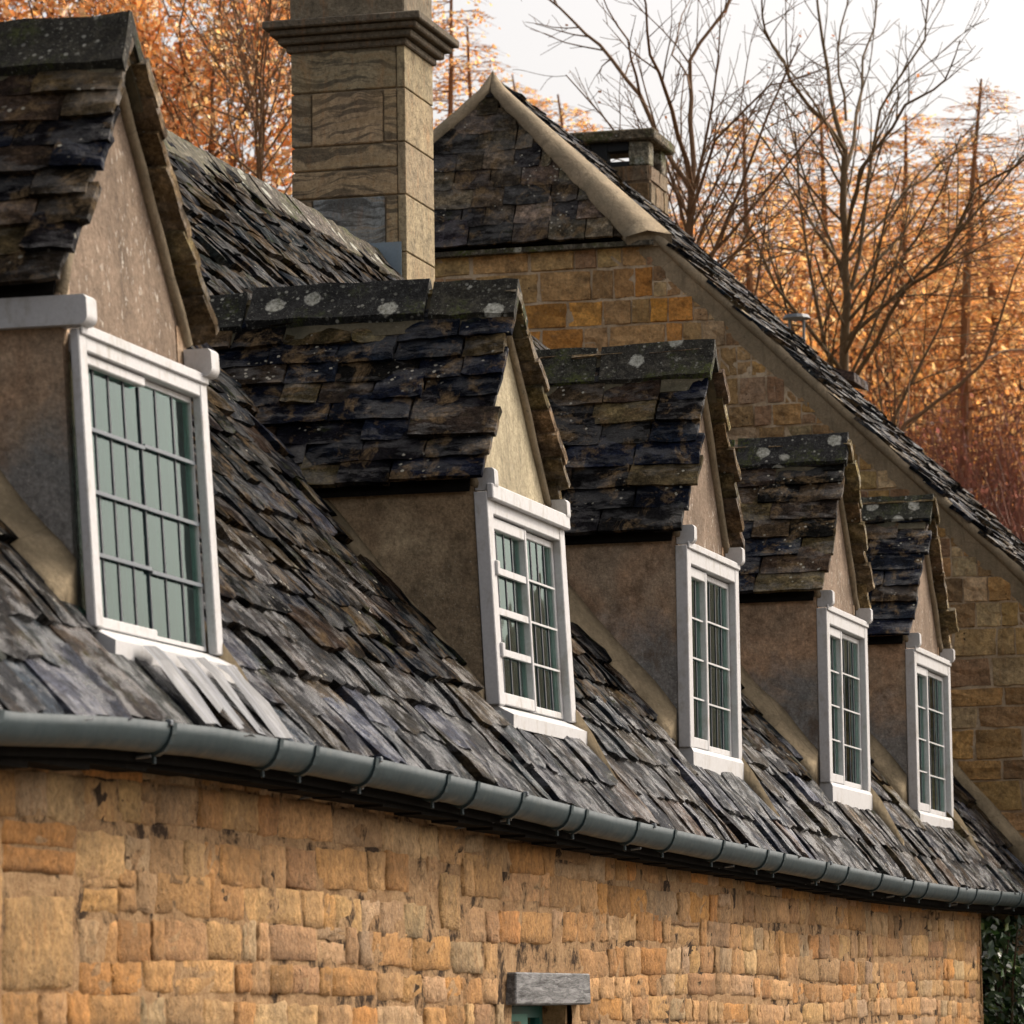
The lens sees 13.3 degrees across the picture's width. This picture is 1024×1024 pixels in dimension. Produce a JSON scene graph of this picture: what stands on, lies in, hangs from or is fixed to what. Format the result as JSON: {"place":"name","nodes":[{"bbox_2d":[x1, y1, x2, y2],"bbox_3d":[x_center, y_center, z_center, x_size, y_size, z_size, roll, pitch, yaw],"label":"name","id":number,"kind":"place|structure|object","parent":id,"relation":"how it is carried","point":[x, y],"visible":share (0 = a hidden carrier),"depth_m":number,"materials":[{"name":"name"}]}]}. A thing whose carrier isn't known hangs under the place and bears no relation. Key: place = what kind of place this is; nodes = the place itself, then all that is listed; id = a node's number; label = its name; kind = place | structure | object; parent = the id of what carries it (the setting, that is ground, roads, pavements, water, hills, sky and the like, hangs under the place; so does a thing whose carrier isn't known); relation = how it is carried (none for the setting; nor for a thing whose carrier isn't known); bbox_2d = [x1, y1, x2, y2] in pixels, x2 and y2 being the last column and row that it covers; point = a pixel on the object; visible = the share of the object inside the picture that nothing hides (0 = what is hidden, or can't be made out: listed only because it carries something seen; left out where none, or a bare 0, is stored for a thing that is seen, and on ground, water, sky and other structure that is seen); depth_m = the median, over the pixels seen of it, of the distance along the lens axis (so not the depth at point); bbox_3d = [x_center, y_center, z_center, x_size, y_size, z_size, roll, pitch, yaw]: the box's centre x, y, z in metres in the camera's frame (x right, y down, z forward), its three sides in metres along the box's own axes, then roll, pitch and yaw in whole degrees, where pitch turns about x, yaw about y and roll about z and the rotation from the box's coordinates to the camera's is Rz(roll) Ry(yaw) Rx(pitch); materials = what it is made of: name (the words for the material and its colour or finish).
{"place":"outdoors","nodes":[
{"label":"outdoors","id":0,"kind":"place"},
{"bbox_2d":[0,0,1023,350],"label":"sky","id":1,"kind":"structure","parent":0,"point":[1000,38],"materials":[{"name":"white"}]},
{"bbox_2d":[432,71,1023,1016],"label":"gabled house","id":2,"kind":"structure","parent":0,"point":[584,239],"depth_m":31.93,"materials":[{"name":"stone"}]},
{"bbox_2d":[782,313,810,342],"bbox_3d":[2.371,-0.913,36.446,0.240,1.450,0.234,-3,-7,15],"label":"flue terminal","id":3,"kind":"object","parent":2,"relation":"on","point":[802,317],"visible":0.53,"depth_m":36.49,"materials":[{"name":"silver metal"}]},
{"bbox_2d":[908,407,1023,524],"bbox_3d":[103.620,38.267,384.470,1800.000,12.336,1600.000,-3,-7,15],"label":"ground","id":4,"kind":"structure","parent":0,"point":[981,449],"depth_m":65.28,"materials":[{"name":"soil"}]},
{"bbox_2d":[0,0,288,172],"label":"beech tree","id":5,"kind":"object","parent":4,"relation":"on","point":[7,14],"visible":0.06,"depth_m":59.02,"materials":[{"name":"orange plant"}]},
{"bbox_2d":[31,0,294,194],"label":"beech tree","id":6,"kind":"object","parent":4,"relation":"on","point":[152,50],"visible":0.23,"depth_m":55.63,"materials":[{"name":"orange plant"}]},
{"bbox_2d":[140,0,291,195],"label":"bare tree","id":7,"kind":"object","parent":4,"relation":"on","point":[259,125],"visible":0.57,"depth_m":48.05,"materials":[{"name":"brown plant"}]},
{"bbox_2d":[432,0,500,128],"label":"larch tree","id":8,"kind":"object","parent":4,"relation":"on","point":[449,87],"visible":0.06,"depth_m":60.21,"materials":[{"name":"orange plant"}]},
{"bbox_2d":[433,26,521,111],"bbox_3d":[-0.280,-2.954,62.441,4.700,7.834,4.515,5,-9,-41],"label":"larch tree","id":9,"kind":"object","parent":4,"relation":"on","point":[467,75],"visible":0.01,"depth_m":62.36,"materials":[{"name":"orange plant"}]},
{"bbox_2d":[0,0,1023,1023],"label":"stone cottage","id":10,"kind":"structure","parent":4,"relation":"on","point":[393,630],"depth_m":18.21,"materials":[{"name":"stone"}]},
{"bbox_2d":[511,1006,542,1023],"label":"window","id":11,"kind":"structure","parent":10,"relation":"in","point":[520,1014],"depth_m":18.34,"materials":[{"name":"teal glass"}]},
{"bbox_2d":[501,74,556,112],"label":"larch tree","id":12,"kind":"object","parent":4,"relation":"on","point":[526,90],"visible":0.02,"depth_m":77.00,"materials":[{"name":"orange plant"}]},
{"bbox_2d":[534,94,605,132],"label":"larch tree","id":13,"kind":"object","parent":4,"relation":"on","point":[583,125],"visible":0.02,"depth_m":66.81,"materials":[{"name":"orange plant"}]},
{"bbox_2d":[514,0,874,331],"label":"bare tree","id":14,"kind":"object","parent":4,"relation":"on","point":[692,175],"visible":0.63,"depth_m":43.68,"materials":[{"name":"brown plant"}]},
{"bbox_2d":[667,159,770,307],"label":"larch tree","id":15,"kind":"object","parent":4,"relation":"on","point":[679,215],"visible":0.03,"depth_m":72.61,"materials":[{"name":"orange plant"}]},
{"bbox_2d":[673,110,886,415],"bbox_3d":[3.307,-2.307,60.184,4.359,6.662,4.526,-2,-7,10],"label":"larch tree","id":16,"kind":"object","parent":4,"relation":"on","point":[749,284],"visible":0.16,"depth_m":60.73,"materials":[{"name":"orange plant"}]},
{"bbox_2d":[743,182,883,363],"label":"larch tree","id":17,"kind":"object","parent":4,"relation":"on","point":[789,241],"visible":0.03,"depth_m":74.57,"materials":[{"name":"orange plant"}]},
{"bbox_2d":[730,105,950,371],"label":"larch tree","id":18,"kind":"object","parent":4,"relation":"on","point":[822,162],"visible":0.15,"depth_m":70.60,"materials":[{"name":"orange plant"}]},
{"bbox_2d":[669,168,1023,531],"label":"undergrowth","id":19,"kind":"object","parent":4,"relation":"on","point":[881,357],"visible":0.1,"depth_m":63.41,"materials":[{"name":"orange plant"}]},
{"bbox_2d":[676,0,1023,430],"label":"bare tree","id":20,"kind":"object","parent":4,"relation":"on","point":[847,335],"visible":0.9,"depth_m":45.65,"materials":[{"name":"brown plant"}]},
{"bbox_2d":[832,367,867,390],"bbox_3d":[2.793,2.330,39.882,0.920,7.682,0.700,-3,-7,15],"label":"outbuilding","id":21,"kind":"structure","parent":4,"relation":"on","point":[853,380],"depth_m":39.94,"materials":[{"name":"grey stone"}]},
{"bbox_2d":[818,165,925,358],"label":"larch tree","id":22,"kind":"object","parent":4,"relation":"on","point":[874,193],"visible":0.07,"depth_m":80.26,"materials":[{"name":"orange plant"}]},
{"bbox_2d":[796,114,1023,427],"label":"larch tree","id":23,"kind":"object","parent":4,"relation":"on","point":[905,151],"visible":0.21,"depth_m":66.09,"materials":[{"name":"orange plant"}]},
{"bbox_2d":[834,338,1023,542],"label":"thicket","id":24,"kind":"object","parent":4,"relation":"on","point":[1008,516],"visible":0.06,"depth_m":54.30,"materials":[{"name":"brown plant"}]},
{"bbox_2d":[850,79,1023,504],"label":"larch tree","id":25,"kind":"object","parent":4,"relation":"on","point":[964,303],"visible":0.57,"depth_m":58.47,"materials":[{"name":"orange plant"}]},
{"bbox_2d":[854,155,1021,360],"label":"larch tree","id":26,"kind":"object","parent":4,"relation":"on","point":[942,204],"visible":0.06,"depth_m":74.27,"materials":[{"name":"orange plant"}]},
{"bbox_2d":[859,134,1023,500],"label":"larch tree","id":27,"kind":"object","parent":4,"relation":"on","point":[994,320],"visible":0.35,"depth_m":62.10,"materials":[{"name":"orange plant"}]},
{"bbox_2d":[873,253,1023,431],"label":"leaning tree","id":28,"kind":"object","parent":4,"relation":"on","point":[937,400],"visible":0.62,"depth_m":44.99,"materials":[{"name":"brown plant"}]},
{"bbox_2d":[909,122,1023,366],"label":"larch tree","id":29,"kind":"object","parent":4,"relation":"on","point":[1010,221],"visible":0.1,"depth_m":68.80,"materials":[{"name":"orange plant"}]},
{"bbox_2d":[981,914,1023,1023],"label":"ivy bush","id":30,"kind":"object","parent":4,"relation":"on","point":[1006,969],"visible":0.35,"depth_m":29.58,"materials":[{"name":"green plant"}]}
]}

